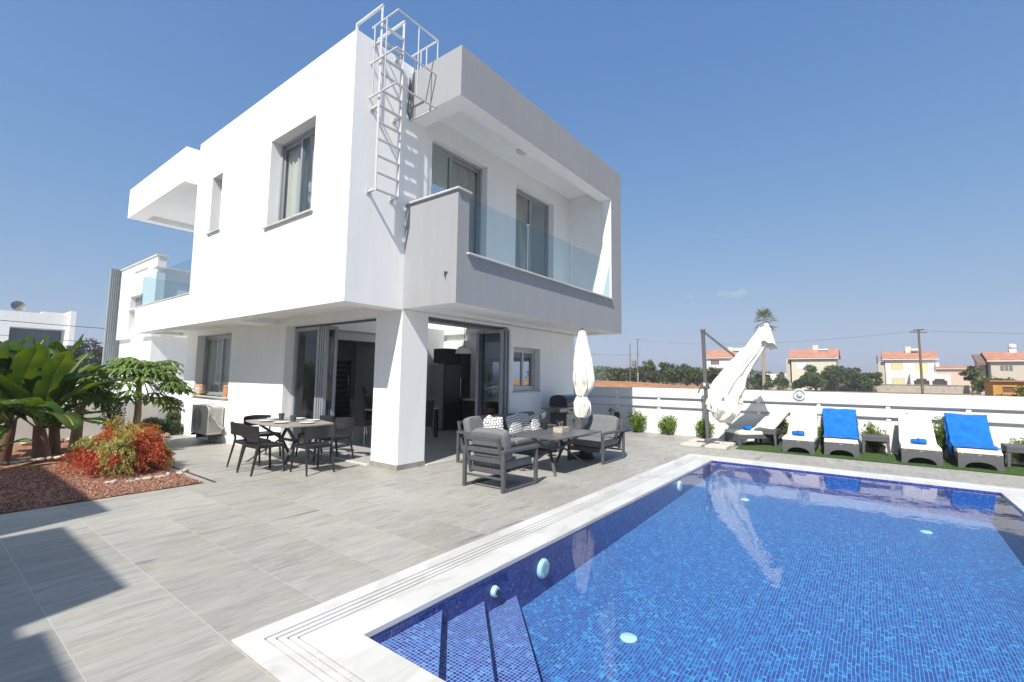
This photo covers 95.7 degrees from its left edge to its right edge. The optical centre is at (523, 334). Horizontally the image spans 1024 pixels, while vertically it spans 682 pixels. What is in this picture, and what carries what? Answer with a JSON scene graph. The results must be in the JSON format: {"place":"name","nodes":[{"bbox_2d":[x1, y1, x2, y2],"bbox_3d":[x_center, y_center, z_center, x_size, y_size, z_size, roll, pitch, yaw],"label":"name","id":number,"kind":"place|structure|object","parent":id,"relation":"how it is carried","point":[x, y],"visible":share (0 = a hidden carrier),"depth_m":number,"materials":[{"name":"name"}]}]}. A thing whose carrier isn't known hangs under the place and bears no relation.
{"place":"outdoors","nodes":[
{"label":"outdoors","id":0,"kind":"place"},
{"bbox_2d":[98,389,127,430],"bbox_3d":[-10.160,1.981,11.467,0.505,1.479,0.580,-3,-6,36],"label":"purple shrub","id":1,"kind":"object","parent":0,"point":[109,415],"visible":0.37,"depth_m":11.46,"materials":[{"name":"green plant"}]},
{"bbox_2d":[76,384,182,401],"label":"raised paving","id":2,"kind":"structure","parent":0,"point":[176,395],"depth_m":17.21,"materials":[{"name":"white concrete"}]},
{"bbox_2d":[0,310,76,347],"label":"flat roof house","id":3,"kind":"structure","parent":2,"relation":"on","point":[23,330],"depth_m":32.69,"materials":[{"name":"white paint"}]},
{"bbox_2d":[8,328,60,347],"bbox_3d":[-34.715,1.370,32.808,0.040,3.500,2.600,-3,-6,36],"label":"window","id":4,"kind":"structure","parent":3,"relation":"in","point":[37,334],"depth_m":32.78,"materials":[{"name":"grey glass"}]},
{"bbox_2d":[100,268,121,389],"bbox_3d":[-19.578,-0.272,22.305,0.120,5.800,0.840,-3,-6,36],"label":"ribbed screen","id":5,"kind":"object","parent":2,"relation":"on","point":[111,345],"visible":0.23,"depth_m":22.16,"materials":[{"name":"white metal"}]},
{"bbox_2d":[116,254,190,392],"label":"modern house","id":6,"kind":"structure","parent":2,"relation":"on","point":[153,278],"depth_m":19.92,"materials":[{"name":"white paint"}]},
{"bbox_2d":[363,407,438,439],"bbox_3d":[-3.057,2.230,11.671,0.950,0.755,1.600,-3,-6,36],"label":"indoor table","id":7,"kind":"object","parent":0,"point":[436,411],"visible":0.33,"depth_m":11.97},
{"bbox_2d":[425,400,434,443],"bbox_3d":[-2.422,2.023,10.775,0.552,1.023,0.440,-4,-7,41],"label":"dining chair","id":8,"kind":"object","parent":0,"point":[429,412],"visible":0.39,"depth_m":10.73,"materials":[{"name":"leather"}]},
{"bbox_2d":[0,430,1023,681],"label":"terrace","id":9,"kind":"structure","parent":0,"point":[188,582],"depth_m":4.42,"materials":[{"name":"tile"}]},
{"bbox_2d":[0,440,201,512],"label":"gravel bed","id":10,"kind":"object","parent":9,"relation":"on","point":[19,451],"visible":0.4,"depth_m":6.81,"materials":[{"name":"red gravel"}]},
{"bbox_2d":[0,335,31,415],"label":"banana plant","id":11,"kind":"object","parent":10,"relation":"on","point":[5,354],"visible":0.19,"depth_m":9.03,"materials":[{"name":"green plant"}]},
{"bbox_2d":[0,425,33,451],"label":"banana plant","id":12,"kind":"object","parent":10,"relation":"on","point":[3,429],"visible":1,"depth_m":8.32,"materials":[{"name":"green plant"}]},
{"bbox_2d":[0,334,96,465],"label":"banana plant","id":13,"kind":"object","parent":10,"relation":"on","point":[23,364],"visible":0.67,"depth_m":8.85,"materials":[{"name":"green plant"}]},
{"bbox_2d":[0,338,124,463],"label":"banana plant","id":14,"kind":"object","parent":10,"relation":"on","point":[49,383],"visible":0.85,"depth_m":8.93,"materials":[{"name":"green plant"}]},
{"bbox_2d":[32,334,118,453],"bbox_3d":[-10.305,1.299,10.320,2.084,2.713,2.348,-3,-6,36],"label":"banana plant","id":15,"kind":"object","parent":10,"relation":"on","point":[54,440],"visible":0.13,"depth_m":10.16,"materials":[{"name":"green plant"}]},
{"bbox_2d":[45,380,122,449],"bbox_3d":[-10.460,1.876,10.836,1.788,1.667,1.692,-1,-5,15],"label":"papaya tree","id":16,"kind":"object","parent":10,"relation":"on","point":[76,435],"visible":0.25,"depth_m":10.73,"materials":[{"name":"green plant"}]},
{"bbox_2d":[52,415,176,479],"bbox_3d":[-6.382,1.763,7.463,1.507,0.909,1.597,-3,-6,36],"label":"flowering bush","id":17,"kind":"object","parent":10,"relation":"on","point":[127,448],"visible":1,"depth_m":7.22,"materials":[{"name":"red plant"}]},
{"bbox_2d":[67,357,195,427],"bbox_3d":[-9.151,1.615,10.950,2.250,2.195,2.230,-3,-6,36],"label":"papaya tree","id":18,"kind":"object","parent":10,"relation":"on","point":[144,372],"visible":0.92,"depth_m":10.75,"materials":[{"name":"green plant"}]},
{"bbox_2d":[125,416,183,434],"bbox_3d":[-10.456,2.608,13.148,0.703,0.633,1.575,-3,-6,36],"label":"bush","id":19,"kind":"object","parent":9,"relation":"on","point":[171,427],"visible":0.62,"depth_m":13.30,"materials":[{"name":"green plant"}]},
{"bbox_2d":[226,421,270,470],"bbox_3d":[-4.753,1.888,8.021,0.542,0.782,0.582,-4,-7,39],"label":"garden chair","id":20,"kind":"object","parent":9,"relation":"on","point":[235,428],"visible":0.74,"depth_m":7.88,"materials":[{"name":"black plastic"}]},
{"bbox_2d":[236,424,284,475],"bbox_3d":[-4.310,1.856,7.607,0.542,0.782,0.582,-3,-6,35],"label":"garden chair","id":21,"kind":"object","parent":9,"relation":"on","point":[249,432],"visible":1,"depth_m":7.45,"materials":[{"name":"black plastic"}]},
{"bbox_2d":[243,415,280,455],"bbox_3d":[-5.133,1.980,9.085,0.582,0.782,0.542,-3,-6,32],"label":"garden chair","id":22,"kind":"object","parent":9,"relation":"on","point":[267,434],"visible":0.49,"depth_m":9.15,"materials":[{"name":"black plastic"}]},
{"bbox_2d":[244,417,333,470],"bbox_3d":[-4.279,1.954,8.417,1.700,0.750,1.040,-3,-6,36],"label":"dining table","id":23,"kind":"object","parent":9,"relation":"on","point":[287,426],"visible":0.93,"depth_m":8.27,"materials":[{"name":"grey metal"}]},
{"bbox_2d":[290,424,336,476],"bbox_3d":[-3.454,1.869,7.647,0.582,0.782,0.542,-3,-7,38],"label":"garden chair","id":24,"kind":"object","parent":9,"relation":"on","point":[318,432],"visible":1,"depth_m":7.54,"materials":[{"name":"black plastic"}]},
{"bbox_2d":[313,417,354,463],"bbox_3d":[-3.528,1.964,8.699,0.542,0.782,0.582,-2,-6,30],"label":"garden chair","id":25,"kind":"object","parent":9,"relation":"on","point":[344,422],"visible":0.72,"depth_m":8.83,"materials":[{"name":"black plastic"}]},
{"bbox_2d":[462,427,538,493],"bbox_3d":[-0.354,1.804,6.916,0.800,0.847,0.883,-3,-6,36],"label":"lounge armchair","id":26,"kind":"object","parent":9,"relation":"on","point":[492,449],"visible":1,"depth_m":6.70,"materials":[{"name":"grey metal"}]},
{"bbox_2d":[456,411,560,464],"bbox_3d":[-0.251,2.027,9.347,0.903,0.846,2.320,-3,-6,36],"label":"lounge sofa","id":27,"kind":"object","parent":9,"relation":"on","point":[471,424],"visible":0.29,"depth_m":8.84,"materials":[{"name":"grey fabric"}]},
{"bbox_2d":[483,417,503,428],"bbox_3d":[-0.539,1.661,8.310,0.359,0.359,0.152,-4,-13,-4],"label":"scatter cushion","id":28,"kind":"object","parent":27,"relation":"on","point":[494,422],"visible":0.55,"depth_m":8.27,"materials":[{"name":"fabric"}]},
{"bbox_2d":[505,414,522,436],"bbox_3d":[-0.185,1.813,9.283,0.153,0.420,0.420,-20,-10,31],"label":"scatter cushion","id":29,"kind":"object","parent":27,"relation":"on","point":[513,423],"visible":0.83,"depth_m":9.18,"materials":[{"name":"fabric"}]},
{"bbox_2d":[515,413,530,431],"bbox_3d":[-0.019,1.836,9.606,0.153,0.420,0.418,-27,-28,38],"label":"scatter cushion","id":30,"kind":"object","parent":27,"relation":"on","point":[525,422],"visible":0.51,"depth_m":9.57,"materials":[{"name":"fabric"}]},
{"bbox_2d":[510,427,600,476],"bbox_3d":[0.577,2.047,8.189,1.000,0.636,1.520,-3,-6,36],"label":"lounge table","id":31,"kind":"object","parent":9,"relation":"on","point":[550,434],"visible":0.98,"depth_m":7.99,"materials":[{"name":"grey metal"}]},
{"bbox_2d":[541,394,580,443],"bbox_3d":[1.053,2.046,11.251,0.585,1.179,1.440,-3,-6,36],"label":"gas grill","id":32,"kind":"object","parent":9,"relation":"on","point":[560,408],"visible":0.53,"depth_m":11.00,"materials":[{"name":"metal"}]},
{"bbox_2d":[571,328,594,459],"bbox_3d":[1.205,1.158,9.411,0.535,2.620,0.500,-3,-6,36],"label":"closed parasol","id":33,"kind":"object","parent":9,"relation":"on","point":[583,377],"visible":0.98,"depth_m":9.33,"materials":[{"name":"fabric"}]},
{"bbox_2d":[567,414,624,464],"bbox_3d":[1.464,2.034,9.220,0.800,0.847,1.003,-3,-6,36],"label":"lounge armchair","id":34,"kind":"object","parent":9,"relation":"on","point":[608,436],"visible":0.94,"depth_m":9.19,"materials":[{"name":"grey fabric"}]},
{"bbox_2d":[231,454,1023,681],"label":"pool coping","id":35,"kind":"object","parent":9,"relation":"on","point":[329,641],"visible":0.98,"depth_m":3.39,"materials":[{"name":"white stone"}]},
{"bbox_2d":[627,406,647,431],"bbox_3d":[3.373,2.526,13.816,0.598,0.760,0.710,2,-5,-12],"label":"bush","id":36,"kind":"object","parent":9,"relation":"on","point":[637,422],"visible":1,"depth_m":13.64,"materials":[{"name":"green plant"}]},
{"bbox_2d":[657,415,677,434],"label":"bush","id":37,"kind":"object","parent":9,"relation":"on","point":[667,427],"visible":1,"depth_m":13.19,"materials":[{"name":"green plant"}]},
{"bbox_2d":[694,417,714,437],"bbox_3d":[4.921,2.512,12.651,0.572,0.625,0.512,2,-5,-19],"label":"bush","id":38,"kind":"object","parent":9,"relation":"on","point":[700,430],"visible":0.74,"depth_m":12.61,"materials":[{"name":"green plant"}]},
{"bbox_2d":[680,323,776,449],"bbox_3d":[4.936,1.209,11.110,2.062,2.908,1.210,-3,-6,36],"label":"cantilever parasol","id":39,"kind":"object","parent":9,"relation":"on","point":[723,401],"visible":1,"depth_m":10.99,"materials":[{"name":"fabric"}]},
{"bbox_2d":[735,442,1023,475],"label":"lawn","id":40,"kind":"structure","parent":9,"relation":"on","point":[912,460],"depth_m":9.48,"materials":[{"name":"green plant"}]},
{"bbox_2d":[724,408,789,445],"bbox_3d":[6.038,2.274,11.529,1.905,0.866,0.620,2,-5,-9],"label":"sun lounger","id":41,"kind":"object","parent":40,"relation":"on","point":[773,418],"visible":0.68,"depth_m":11.33,"materials":[{"name":"white plastic"}]},
{"bbox_2d":[754,427,781,446],"bbox_3d":[5.958,2.488,11.302,0.495,0.402,0.495,-4,-7,41],"label":"side table","id":42,"kind":"object","parent":40,"relation":"on","point":[775,432],"visible":0.79,"depth_m":11.14,"materials":[{"name":"grey plastic"}]},
{"bbox_2d":[782,410,820,454],"bbox_3d":[6.536,2.219,10.858,0.620,0.866,1.905,-3,-6,36],"label":"sun lounger","id":43,"kind":"object","parent":40,"relation":"on","point":[805,421],"visible":0.85,"depth_m":10.73,"materials":[{"name":"white plastic"}]},
{"bbox_2d":[824,437,859,457],"bbox_3d":[7.209,2.200,10.556,0.620,0.866,1.905,-3,-6,33],"label":"sun lounger","id":44,"kind":"object","parent":40,"relation":"on","point":[831,444],"visible":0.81,"depth_m":9.77,"materials":[{"name":"white plastic"}]},
{"bbox_2d":[822,408,860,446],"bbox_3d":[7.154,2.077,10.457,0.686,0.762,1.310,-3,-6,33],"label":"beach towel","id":45,"kind":"object","parent":44,"relation":"on","point":[840,423],"visible":0.99,"depth_m":10.62,"materials":[{"name":"blue fabric"}]},
{"bbox_2d":[862,433,890,455],"bbox_3d":[7.764,2.410,10.214,0.495,0.402,0.495,-3,-6,36],"label":"side table","id":46,"kind":"object","parent":40,"relation":"on","point":[876,438],"visible":1,"depth_m":10.06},
{"bbox_2d":[897,414,943,465],"bbox_3d":[8.217,2.132,9.687,0.620,0.866,1.905,-3,-6,36],"label":"sun lounger","id":47,"kind":"object","parent":40,"relation":"on","point":[914,426],"visible":0.93,"depth_m":9.57,"materials":[{"name":"white plastic"}]},
{"bbox_2d":[946,446,1004,471],"bbox_3d":[8.906,2.100,9.239,0.620,0.866,1.905,-3,-6,36],"label":"sun lounger","id":48,"kind":"object","parent":40,"relation":"on","point":[965,456],"visible":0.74,"depth_m":8.50,"materials":[{"name":"grey plastic"}]},
{"bbox_2d":[944,413,1001,454],"bbox_3d":[8.824,1.983,9.157,0.691,0.776,1.308,-3,-6,36],"label":"beach towel","id":49,"kind":"object","parent":48,"relation":"on","point":[968,431],"visible":1,"depth_m":9.32,"materials":[{"name":"blue fabric"}]},
{"bbox_2d":[1001,443,1023,467],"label":"side table","id":50,"kind":"object","parent":40,"relation":"on","point":[1009,449],"visible":0.84,"depth_m":8.69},
{"bbox_2d":[748,441,1023,464],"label":"planting strip","id":51,"kind":"object","parent":9,"relation":"on","point":[891,453],"visible":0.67,"depth_m":10.35,"materials":[{"name":"green plant"}]},
{"bbox_2d":[860,421,886,451],"bbox_3d":[7.880,2.294,10.444,0.541,0.707,0.535,-3,-6,36],"label":"bush","id":52,"kind":"object","parent":51,"relation":"on","point":[874,446],"visible":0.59,"depth_m":10.40,"materials":[{"name":"green plant"}]},
{"bbox_2d":[932,416,949,455],"bbox_3d":[8.751,2.155,9.801,0.502,0.882,0.413,-1,-6,20],"label":"bush","id":53,"kind":"object","parent":51,"relation":"on","point":[941,440],"visible":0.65,"depth_m":9.74,"materials":[{"name":"green plant"}]},
{"bbox_2d":[0,0,1023,380],"label":"sky","id":54,"kind":"structure","parent":0,"point":[842,169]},
{"bbox_2d":[82,372,984,395],"bbox_3d":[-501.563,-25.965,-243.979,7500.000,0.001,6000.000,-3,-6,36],"label":"ground","id":55,"kind":"structure","parent":0,"point":[692,384],"depth_m":79.16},
{"bbox_2d":[66,338,102,367],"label":"garden tree","id":56,"kind":"object","parent":55,"relation":"on","point":[97,350],"visible":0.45,"depth_m":56.30,"materials":[{"name":"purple plant"}]},
{"bbox_2d":[0,400,181,443],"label":"garden wall","id":57,"kind":"structure","parent":55,"relation":"on","point":[24,428],"depth_m":12.57,"materials":[{"name":"white paint"}]},
{"bbox_2d":[128,29,621,470],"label":"house","id":58,"kind":"structure","parent":55,"relation":"on","point":[313,262],"depth_m":9.47,"materials":[{"name":"white paint"}]},
{"bbox_2d":[191,404,223,439],"bbox_3d":[-8.239,2.278,12.109,1.203,0.860,0.410,-3,-6,36],"label":"air conditioner","id":59,"kind":"object","parent":58,"relation":"attached to","point":[207,420],"visible":1,"depth_m":11.90,"materials":[{"name":"white plastic"}]},
{"bbox_2d":[202,334,231,395],"bbox_3d":[-8.461,0.847,13.032,2.378,1.708,0.173,-3,-6,36],"label":"window","id":60,"kind":"structure","parent":58,"relation":"in","point":[216,366],"depth_m":13.30,"materials":[{"name":"clear glass"}]},
{"bbox_2d":[278,126,315,220],"bbox_3d":[-4.142,-2.962,8.787,1.800,1.748,0.174,-3,-6,36],"label":"window","id":61,"kind":"structure","parent":58,"relation":"in","point":[295,159],"depth_m":9.06,"materials":[{"name":"clear glass"}]},
{"bbox_2d":[289,326,320,444],"bbox_3d":[-4.816,1.138,10.226,1.020,2.610,0.050,-3,-6,36],"label":"glass door","id":62,"kind":"structure","parent":58,"relation":"in","point":[318,328],"depth_m":10.39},
{"bbox_2d":[316,326,331,448],"bbox_3d":[-4.285,1.121,9.978,0.050,2.610,0.285,-3,-6,36],"label":"glass door","id":63,"kind":"structure","parent":58,"relation":"in","point":[321,334],"depth_m":9.97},
{"bbox_2d":[318,326,333,442],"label":"glass door","id":64,"kind":"structure","parent":58,"relation":"in","point":[323,337],"depth_m":9.92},
{"bbox_2d":[321,325,338,449],"bbox_3d":[-4.148,1.114,9.877,0.050,2.610,0.285,-3,-6,36],"label":"glass door","id":65,"kind":"structure","parent":58,"relation":"in","point":[326,341],"depth_m":9.88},
{"bbox_2d":[334,360,350,416],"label":"front door","id":66,"kind":"structure","parent":58,"relation":"attached to","point":[342,391],"depth_m":17.83,"materials":[{"name":"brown wood"}]},
{"bbox_2d":[334,360,350,416],"bbox_3d":[-7.086,2.040,17.699,0.050,2.130,1.000,-3,-6,36],"label":"door panel","id":67,"kind":"structure","parent":66,"relation":"in","point":[342,386],"depth_m":17.82,"materials":[{"name":"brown wood"}]},
{"bbox_2d":[350,399,371,444],"bbox_3d":[-3.713,2.014,10.835,0.440,1.023,0.553,-2,-6,31],"label":"dining chair","id":68,"kind":"object","parent":58,"relation":"on","point":[357,411],"visible":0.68,"depth_m":10.64,"materials":[{"name":"leather"}]},
{"bbox_2d":[356,3,438,202],"bbox_3d":[-2.253,-3.894,8.006,1.244,3.250,0.874,-3,-6,36],"label":"roof ladder","id":69,"kind":"object","parent":58,"relation":"attached to","point":[380,41],"visible":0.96,"depth_m":7.76,"materials":[{"name":"metal"}]},
{"bbox_2d":[428,364,460,429],"bbox_3d":[-2.359,1.845,13.954,0.690,1.910,0.680,-3,-6,36],"label":"fridge","id":70,"kind":"object","parent":58,"relation":"on","point":[445,387],"visible":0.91,"depth_m":13.72,"materials":[{"name":"metal"}]},
{"bbox_2d":[433,348,470,427],"bbox_3d":[-2.442,1.664,14.460,1.170,2.400,1.080,-3,-6,36],"label":"kitchen cabinet","id":71,"kind":"object","parent":58,"relation":"on","point":[446,356],"visible":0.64,"depth_m":14.20,"materials":[{"name":"black wood"}]},
{"bbox_2d":[432,143,481,254],"bbox_3d":[-1.465,-2.216,9.480,0.173,3.008,1.608,-3,-6,36],"label":"balcony door","id":72,"kind":"structure","parent":58,"relation":"in","point":[460,172],"depth_m":10.00,"materials":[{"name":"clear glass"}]},
{"bbox_2d":[462,398,497,429],"bbox_3d":[-0.668,2.336,13.332,2.440,0.900,0.660,-3,-6,36],"label":"kitchen counter","id":73,"kind":"object","parent":58,"relation":"on","point":[490,406],"visible":0.29,"depth_m":13.57,"materials":[{"name":"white stone"}]},
{"bbox_2d":[475,329,503,415],"bbox_3d":[-0.774,1.197,10.365,0.780,2.610,0.050,-3,-6,36],"label":"glass door","id":74,"kind":"structure","parent":58,"relation":"in","point":[501,331],"depth_m":10.44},
{"bbox_2d":[479,330,507,415],"bbox_3d":[-0.705,1.201,10.407,0.800,2.610,0.050,-3,-6,36],"label":"glass door","id":75,"kind":"structure","parent":58,"relation":"in","point":[505,331],"depth_m":10.27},
{"bbox_2d":[481,330,510,415],"bbox_3d":[-0.652,1.206,10.454,0.830,2.610,0.050,-3,-6,36],"label":"glass door","id":76,"kind":"structure","parent":58,"relation":"in","point":[483,362],"depth_m":10.61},
{"bbox_2d":[489,358,529,397],"bbox_3d":[-0.396,1.295,13.778,1.596,1.196,0.090,-3,-6,36],"label":"window","id":77,"kind":"structure","parent":58,"relation":"in","point":[491,360],"depth_m":14.17,"materials":[{"name":"grey glass"}]},
{"bbox_2d":[513,347,535,390],"bbox_3d":[-0.052,0.825,11.039,0.090,1.006,1.066,-3,-6,36],"label":"window","id":78,"kind":"structure","parent":58,"relation":"in","point":[521,350],"depth_m":11.18,"materials":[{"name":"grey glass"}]},
{"bbox_2d":[515,188,548,276],"bbox_3d":[0.095,-2.008,11.572,0.174,3.008,1.628,-3,-6,36],"label":"balcony door","id":79,"kind":"structure","parent":58,"relation":"in","point":[519,254],"depth_m":11.52,"materials":[{"name":"clear glass"}]},
{"bbox_2d":[604,366,629,380],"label":"olive tree","id":80,"kind":"object","parent":55,"relation":"on","point":[615,374],"visible":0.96,"depth_m":81.02,"materials":[{"name":"green plant"}]},
{"bbox_2d":[623,367,647,381],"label":"olive tree","id":81,"kind":"object","parent":55,"relation":"on","point":[633,374],"visible":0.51,"depth_m":80.56,"materials":[{"name":"green plant"}]},
{"bbox_2d":[635,359,660,382],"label":"olive tree","id":82,"kind":"object","parent":55,"relation":"on","point":[648,372],"visible":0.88,"depth_m":77.50,"materials":[{"name":"green plant"}]},
{"bbox_2d":[526,366,774,384],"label":"scrubland","id":83,"kind":"structure","parent":55,"relation":"on","point":[598,374],"depth_m":162.27,"materials":[{"name":"green plant"}]},
{"bbox_2d":[653,362,680,383],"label":"olive tree","id":84,"kind":"object","parent":55,"relation":"on","point":[670,373],"visible":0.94,"depth_m":75.22,"materials":[{"name":"green plant"}]},
{"bbox_2d":[683,367,711,385],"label":"olive tree","id":85,"kind":"object","parent":55,"relation":"on","point":[692,374],"visible":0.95,"depth_m":72.44,"materials":[{"name":"green plant"}]},
{"bbox_2d":[707,367,723,382],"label":"olive tree","id":86,"kind":"object","parent":55,"relation":"on","point":[712,373],"visible":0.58,"depth_m":71.19,"materials":[{"name":"green plant"}]},
{"bbox_2d":[492,384,1023,462],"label":"boundary fence","id":87,"kind":"object","parent":55,"relation":"on","point":[883,410],"visible":0.34,"depth_m":11.36,"materials":[{"name":"white paint"}]},
{"bbox_2d":[753,308,777,389],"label":"fan palm","id":88,"kind":"object","parent":55,"relation":"on","point":[765,313],"visible":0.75,"depth_m":84.39,"materials":[{"name":"green plant"}]},
{"bbox_2d":[772,374,790,389],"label":"hedge bush","id":89,"kind":"object","parent":55,"relation":"on","point":[782,382],"visible":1,"depth_m":86.67,"materials":[{"name":"green plant"}]},
{"bbox_2d":[797,372,824,390],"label":"garden tree","id":90,"kind":"object","parent":55,"relation":"on","point":[814,379],"visible":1,"depth_m":82.00,"materials":[{"name":"green plant"}]},
{"bbox_2d":[821,364,850,390],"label":"garden tree","id":91,"kind":"object","parent":55,"relation":"on","point":[831,373],"visible":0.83,"depth_m":83.23,"materials":[{"name":"green plant"}]},
{"bbox_2d":[839,367,868,391],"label":"garden tree","id":92,"kind":"object","parent":55,"relation":"on","point":[853,373],"visible":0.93,"depth_m":81.02,"materials":[{"name":"green plant"}]},
{"bbox_2d":[853,375,874,391],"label":"garden tree","id":93,"kind":"object","parent":55,"relation":"on","point":[862,383],"visible":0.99,"depth_m":79.68,"materials":[{"name":"green plant"}]},
{"bbox_2d":[864,372,883,391],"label":"garden tree","id":94,"kind":"object","parent":55,"relation":"on","point":[876,376],"visible":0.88,"depth_m":79.92,"materials":[{"name":"green plant"}]},
{"bbox_2d":[819,383,969,393],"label":"block wall","id":95,"kind":"structure","parent":55,"relation":"on","point":[961,389],"depth_m":79.64,"materials":[{"name":"beige concrete"}]},
{"bbox_2d":[910,329,926,393],"bbox_3d":[31.302,2.553,36.506,0.734,6.025,0.978,5,-7,-43],"label":"utility pole","id":96,"kind":"object","parent":55,"relation":"on","point":[920,365],"visible":0.83,"depth_m":36.51,"materials":[{"name":"brown wood"}]},
{"bbox_2d":[958,365,983,395],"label":"garden tree","id":97,"kind":"object","parent":55,"relation":"on","point":[972,372],"visible":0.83,"depth_m":49.01,"materials":[{"name":"green plant"}]},
{"bbox_2d":[970,375,1014,391],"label":"garden tree","id":98,"kind":"object","parent":55,"relation":"on","point":[979,384],"visible":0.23,"depth_m":45.37,"materials":[{"name":"green plant"}]},
{"bbox_2d":[370,460,1023,681],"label":"pool basin","id":99,"kind":"object","parent":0,"point":[706,574],"visible":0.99,"depth_m":4.58,"materials":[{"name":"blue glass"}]},
{"bbox_2d":[380,595,540,681],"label":"pool steps","id":100,"kind":"structure","parent":99,"relation":"on","point":[476,643],"depth_m":3.09,"materials":[{"name":"tile"}]},
{"bbox_2d":[537,558,549,578],"bbox_3d":[0.195,2.212,4.378,0.044,0.180,0.180,-3,-6,36],"label":"pool light","id":101,"kind":"object","parent":99,"relation":"attached to","point":[543,567],"visible":1,"depth_m":4.34,"materials":[{"name":"plastic"}]},
{"bbox_2d":[706,347,749,385],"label":"tiled roof house","id":102,"kind":"structure","parent":0,"point":[721,359],"depth_m":103.82,"materials":[{"name":"paint"}]},
{"bbox_2d":[493,379,1010,426],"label":"soil bank","id":103,"kind":"structure","parent":0,"point":[617,384],"depth_m":34.51,"materials":[{"name":"brown soil"}]},
{"bbox_2d":[981,380,1023,396],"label":"orange shed","id":104,"kind":"structure","parent":103,"relation":"on","point":[999,387],"depth_m":25.60,"materials":[{"name":"orange wood"}]},
{"bbox_2d":[786,345,840,389],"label":"tiled roof house","id":105,"kind":"structure","parent":0,"point":[800,359],"depth_m":93.83,"materials":[{"name":"paint"}]},
{"bbox_2d":[876,347,950,384],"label":"tiled roof house","id":106,"kind":"structure","parent":0,"point":[901,367],"depth_m":83.99,"materials":[{"name":"paint"}]},
{"bbox_2d":[936,365,975,390],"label":"tiled roof house","id":107,"kind":"structure","parent":0,"point":[954,371],"depth_m":105.98,"materials":[{"name":"paint"}]},
{"bbox_2d":[972,344,1023,393],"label":"tiled roof house","id":108,"kind":"structure","parent":0,"point":[1006,365],"depth_m":70.15,"materials":[{"name":"paint"}]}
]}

